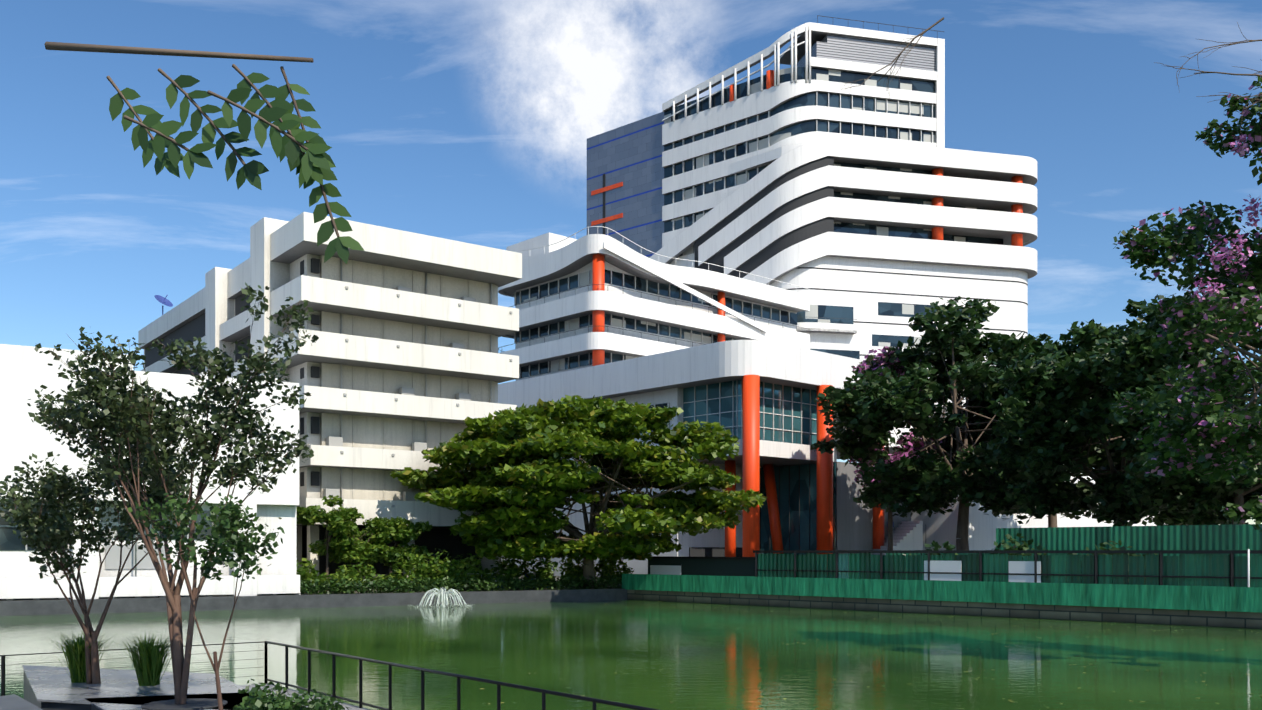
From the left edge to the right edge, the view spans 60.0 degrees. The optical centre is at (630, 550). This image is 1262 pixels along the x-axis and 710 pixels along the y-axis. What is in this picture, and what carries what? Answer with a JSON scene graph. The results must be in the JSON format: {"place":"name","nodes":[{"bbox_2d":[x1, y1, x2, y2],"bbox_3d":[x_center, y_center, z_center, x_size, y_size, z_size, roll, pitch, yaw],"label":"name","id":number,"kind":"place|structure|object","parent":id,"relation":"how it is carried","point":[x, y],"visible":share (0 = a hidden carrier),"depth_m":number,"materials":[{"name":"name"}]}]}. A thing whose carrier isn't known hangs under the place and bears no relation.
{"place":"outdoors","nodes":[
{"label":"outdoors","id":0,"kind":"place"},
{"bbox_2d":[0,344,300,600],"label":"white building","id":1,"kind":"structure","parent":0,"point":[26,372],"depth_m":57.96,"materials":[{"name":"white paint"}]},
{"bbox_2d":[0,378,222,576],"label":"white grey building panel","id":2,"kind":"structure","parent":1,"relation":"attached to","point":[136,555],"depth_m":58.80,"materials":[{"name":"white paint"}]},
{"bbox_2d":[0,556,619,600],"bbox_3d":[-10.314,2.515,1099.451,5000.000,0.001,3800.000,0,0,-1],"label":"ground","id":3,"kind":"structure","parent":0,"point":[365,591],"depth_m":67.96,"materials":[{"name":"grey concrete"}]},
{"bbox_2d":[296,495,363,590],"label":"tree","id":4,"kind":"object","parent":3,"relation":"on","point":[338,519],"depth_m":67.70,"materials":[{"name":"green plant"}]},
{"bbox_2d":[321,507,396,571],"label":"tree","id":5,"kind":"object","parent":3,"relation":"on","point":[355,555],"depth_m":69.67,"materials":[{"name":"green plant"}]},
{"bbox_2d":[355,516,432,576],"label":"tree","id":6,"kind":"object","parent":3,"relation":"on","point":[406,534],"depth_m":70.57,"materials":[{"name":"green plant"}]},
{"bbox_2d":[277,574,621,594],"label":"bank hedge","id":7,"kind":"object","parent":3,"relation":"on","point":[390,585],"visible":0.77,"depth_m":67.64,"materials":[{"name":"green plant"}]},
{"bbox_2d":[296,547,633,593],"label":"bank shrubs","id":8,"kind":"object","parent":3,"relation":"on","point":[512,569],"visible":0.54,"depth_m":68.77,"materials":[{"name":"green plant"}]},
{"bbox_2d":[486,573,555,587],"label":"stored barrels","id":9,"kind":"object","parent":3,"relation":"on","point":[524,587],"visible":0.04,"depth_m":74.52,"materials":[{"name":"blue plastic"}]},
{"bbox_2d":[390,395,767,588],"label":"rain tree","id":10,"kind":"object","parent":3,"relation":"on","point":[523,444],"depth_m":68.89,"materials":[{"name":"green plant"}]},
{"bbox_2d":[843,346,942,549],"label":"flowering tree","id":11,"kind":"object","parent":3,"relation":"on","point":[910,447],"depth_m":88.94,"materials":[{"name":"purple plant"}]},
{"bbox_2d":[622,574,1261,612],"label":"green netting","id":12,"kind":"object","parent":3,"relation":"on","point":[1230,599],"visible":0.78,"depth_m":54.67,"materials":[{"name":"green fabric"}]},
{"bbox_2d":[627,590,1261,628],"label":"pond wall","id":13,"kind":"structure","parent":3,"relation":"on","point":[1229,619],"depth_m":54.72,"materials":[{"name":"concrete"}]},
{"bbox_2d":[882,326,1010,549],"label":"tree trunk","id":14,"kind":"object","parent":3,"relation":"on","point":[962,543],"visible":0.35,"depth_m":85.49,"materials":[{"name":"brown plant"}]},
{"bbox_2d":[811,296,1094,523],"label":"tree","id":15,"kind":"object","parent":14,"relation":"attached to","point":[879,408],"visible":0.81,"depth_m":83.13,"materials":[{"name":"green plant"}]},
{"bbox_2d":[757,524,1261,586],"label":"green fence sheets","id":16,"kind":"object","parent":3,"relation":"on","point":[1215,537],"visible":0.52,"depth_m":56.47,"materials":[{"name":"green metal"}]},
{"bbox_2d":[1048,443,1100,526],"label":"tree trunk","id":17,"kind":"object","parent":3,"relation":"on","point":[1052,520],"depth_m":95.52,"materials":[{"name":"brown plant"}]},
{"bbox_2d":[962,388,1134,519],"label":"tree","id":18,"kind":"object","parent":17,"relation":"attached to","point":[1078,485],"depth_m":97.63,"materials":[{"name":"green plant"}]},
{"bbox_2d":[1056,380,1159,525],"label":"tree trunk","id":19,"kind":"object","parent":3,"relation":"on","point":[1090,473],"visible":0.12,"depth_m":71.29,"materials":[{"name":"brown plant"}]},
{"bbox_2d":[987,317,1258,525],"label":"tree","id":20,"kind":"object","parent":19,"relation":"attached to","point":[1044,428],"visible":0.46,"depth_m":70.00,"materials":[{"name":"green plant"}]},
{"bbox_2d":[1109,76,1261,531],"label":"tree","id":21,"kind":"object","parent":3,"relation":"on","point":[1205,430],"depth_m":30.51,"materials":[{"name":"green plant"}]},
{"bbox_2d":[1193,134,1261,301],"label":"blossom","id":22,"kind":"object","parent":21,"relation":"attached to","point":[1240,150],"visible":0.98,"depth_m":28.82,"materials":[{"name":"purple plant"}]},
{"bbox_2d":[1181,335,1261,524],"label":"tree trunk","id":23,"kind":"object","parent":3,"relation":"on","point":[1239,499],"visible":0.15,"depth_m":61.59,"materials":[{"name":"brown plant"}]},
{"bbox_2d":[1068,248,1261,524],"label":"flowering tree","id":24,"kind":"object","parent":23,"relation":"attached to","point":[1183,489],"visible":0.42,"depth_m":62.50,"materials":[{"name":"green plant"}]},
{"bbox_2d":[1247,549,1249,586],"bbox_3d":[26.689,1.215,47.266,0.083,2.600,0.083,0,0,-23],"label":"service pole","id":25,"kind":"object","parent":3,"relation":"on","point":[1248,580],"visible":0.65,"depth_m":47.23,"materials":[{"name":"white metal"}]},
{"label":"big tree trunk","id":26,"kind":"object","parent":3,"relation":"on","visible":0},
{"bbox_2d":[1091,354,1228,525],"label":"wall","id":27,"kind":"structure","parent":26,"relation":"on","point":[1166,517],"depth_m":98.52,"materials":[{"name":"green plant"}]},
{"bbox_2d":[0,588,626,615],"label":"pond wall","id":28,"kind":"structure","parent":0,"point":[62,606],"depth_m":62.23,"materials":[{"name":"grey concrete"}]},
{"bbox_2d":[138,212,521,580],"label":"old building","id":29,"kind":"structure","parent":0,"point":[280,250],"depth_m":73.89,"materials":[{"name":"beige paint"}]},
{"bbox_2d":[154,295,172,314],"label":"satellite dish","id":30,"kind":"object","parent":29,"relation":"on","point":[163,300],"visible":0.92,"depth_m":102.84,"materials":[{"name":"blue metal"}]},
{"bbox_2d":[145,258,478,582],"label":"windows","id":31,"kind":"structure","parent":29,"relation":"attached to","point":[433,540],"depth_m":79.70,"materials":[{"name":"black glass"}]},
{"bbox_2d":[320,255,494,501],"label":"balcony back walls","id":32,"kind":"structure","parent":29,"relation":"attached to","point":[376,433],"depth_m":75.05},
{"bbox_2d":[323,258,511,506],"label":"building ac units","id":33,"kind":"object","parent":29,"relation":"attached to","point":[416,446],"visible":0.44,"depth_m":75.34},
{"bbox_2d":[0,600,1261,709],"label":"pond water","id":34,"kind":"structure","parent":0,"point":[605,650],"depth_m":34.18,"materials":[{"name":"green liquid"}]},
{"bbox_2d":[0,672,99,709],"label":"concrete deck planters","id":35,"kind":"object","parent":34,"relation":"in","point":[29,701],"visible":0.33,"depth_m":15.46,"materials":[{"name":"grey concrete"}]},
{"bbox_2d":[0,448,206,683],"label":"tree","id":36,"kind":"object","parent":35,"relation":"in","point":[47,529],"depth_m":16.88,"materials":[{"name":"green plant"}]},
{"bbox_2d":[47,629,184,685],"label":"potted grasses","id":37,"kind":"object","parent":35,"relation":"on","point":[148,664],"visible":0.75,"depth_m":17.29,"materials":[{"name":"green plant"}]},
{"bbox_2d":[22,665,329,709],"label":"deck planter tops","id":38,"kind":"object","parent":35,"relation":"on","point":[118,689],"visible":0.59,"depth_m":16.70,"materials":[{"name":"grey concrete"}]},
{"bbox_2d":[141,698,227,709],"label":"planter soil wells","id":39,"kind":"object","parent":35,"relation":"on","point":[198,703],"visible":0.85,"depth_m":14.93,"materials":[{"name":"grey"}]},
{"bbox_2d":[27,282,318,704],"bbox_3d":[-6.418,-0.590,14.749,5.098,5.522,3.114,0,0,39],"label":"tree","id":40,"kind":"object","parent":39,"relation":"in","point":[106,420],"depth_m":14.50,"materials":[{"name":"green plant"}]},
{"bbox_2d":[127,486,284,709],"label":"small tree","id":41,"kind":"object","parent":39,"relation":"in","point":[216,535],"depth_m":13.62,"materials":[{"name":"green plant"}]},
{"bbox_2d":[233,679,349,709],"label":"shrub","id":42,"kind":"object","parent":35,"relation":"on","point":[278,700],"depth_m":11.15,"materials":[{"name":"green plant"}]},
{"bbox_2d":[239,683,369,709],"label":"deck paving","id":43,"kind":"structure","parent":35,"relation":"on","point":[344,705],"depth_m":21.84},
{"bbox_2d":[0,641,658,709],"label":"deck railing","id":44,"kind":"object","parent":43,"relation":"on","point":[499,684],"visible":0.85,"depth_m":19.77,"materials":[{"name":"black metal"}]},
{"bbox_2d":[409,591,471,607],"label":"foam","id":45,"kind":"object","parent":34,"relation":"on","point":[445,604],"depth_m":64.28,"materials":[{"name":"white"}]},
{"bbox_2d":[419,588,466,606],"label":"fountain jets","id":46,"kind":"object","parent":34,"relation":"on","point":[443,600],"visible":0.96,"depth_m":64.18,"materials":[{"name":"white liquid"}]},
{"bbox_2d":[0,0,1261,524],"label":"sky","id":47,"kind":"structure","parent":0,"point":[467,121],"materials":[{"name":"blue"}]},
{"bbox_2d":[44,17,1261,236],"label":"twigs","id":48,"kind":"object","parent":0,"point":[158,51],"visible":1,"depth_m":2.39,"materials":[{"name":"brown plant"}]},
{"bbox_2d":[109,72,364,263],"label":"hanging leaves","id":49,"kind":"object","parent":48,"relation":"attached to","point":[314,163],"visible":1,"depth_m":2.32,"materials":[{"name":"green plant"}]},
{"bbox_2d":[648,559,754,576],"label":"black fence","id":50,"kind":"object","parent":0,"point":[727,567],"visible":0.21,"depth_m":70.44,"materials":[{"name":"black metal"}]},
{"bbox_2d":[498,22,1164,578],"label":"building","id":51,"kind":"structure","parent":0,"point":[658,368],"depth_m":132.38,"materials":[{"name":"white paint"}]},
{"bbox_2d":[587,112,663,257],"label":"glass curtain wall","id":52,"kind":"structure","parent":51,"relation":"attached to","point":[629,156],"depth_m":149.51,"materials":[{"name":"blue glass"}]},
{"bbox_2d":[683,380,835,554],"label":"windows","id":53,"kind":"structure","parent":51,"relation":"attached to","point":[713,404],"depth_m":99.08,"materials":[{"name":"blue glass"}]},
{"bbox_2d":[498,15,1027,556],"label":"building recesses","id":54,"kind":"object","parent":51,"relation":"attached to","point":[790,239],"visible":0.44,"depth_m":131.62,"materials":[{"name":"grey paint"}]},
{"bbox_2d":[591,70,1022,556],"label":"orange columns","id":55,"kind":"structure","parent":51,"relation":"attached to","point":[750,452],"depth_m":97.14,"materials":[{"name":"orange paint"}]},
{"bbox_2d":[797,34,935,70],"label":"building louvres","id":56,"kind":"object","parent":51,"relation":"attached to","point":[861,50],"visible":0.33,"depth_m":134.56,"materials":[{"name":"grey metal"}]},
{"bbox_2d":[761,462,910,570],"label":"new building walls","id":57,"kind":"structure","parent":0,"point":[854,525],"depth_m":101.06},
{"bbox_2d":[480,601,1259,708],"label":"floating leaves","id":58,"kind":"object","parent":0,"point":[966,671],"visible":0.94,"depth_m":30.81,"materials":[{"name":"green plant"}]},
{"bbox_2d":[652,550,1261,586],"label":"railing","id":59,"kind":"object","parent":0,"point":[1231,553],"visible":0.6,"depth_m":55.62,"materials":[{"name":"green metal"}]},
{"bbox_2d":[838,554,847,578],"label":"fence faded sheets","id":60,"kind":"object","parent":59,"relation":"attached to","point":[842,562],"visible":0.5,"depth_m":63.20,"materials":[{"name":"teal metal"}]},
{"bbox_2d":[650,561,1040,582],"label":"fence sign boards","id":61,"kind":"object","parent":59,"relation":"attached to","point":[1026,567],"visible":0.64,"depth_m":58.16,"materials":[{"name":"white plastic"}]},
{"bbox_2d":[776,553,1127,584],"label":"dark fence sheets","id":62,"kind":"object","parent":59,"relation":"attached to","point":[969,562],"visible":0.62,"depth_m":57.77,"materials":[{"name":"green metal"}]},
{"bbox_2d":[903,533,1157,584],"bbox_3d":[37.966,0.816,43.909,5.536,3.969,62.717,0,0,-44],"label":"fence understorey","id":63,"kind":"object","parent":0,"point":[937,546],"depth_m":59.74,"materials":[{"name":"green plant"}]}
]}

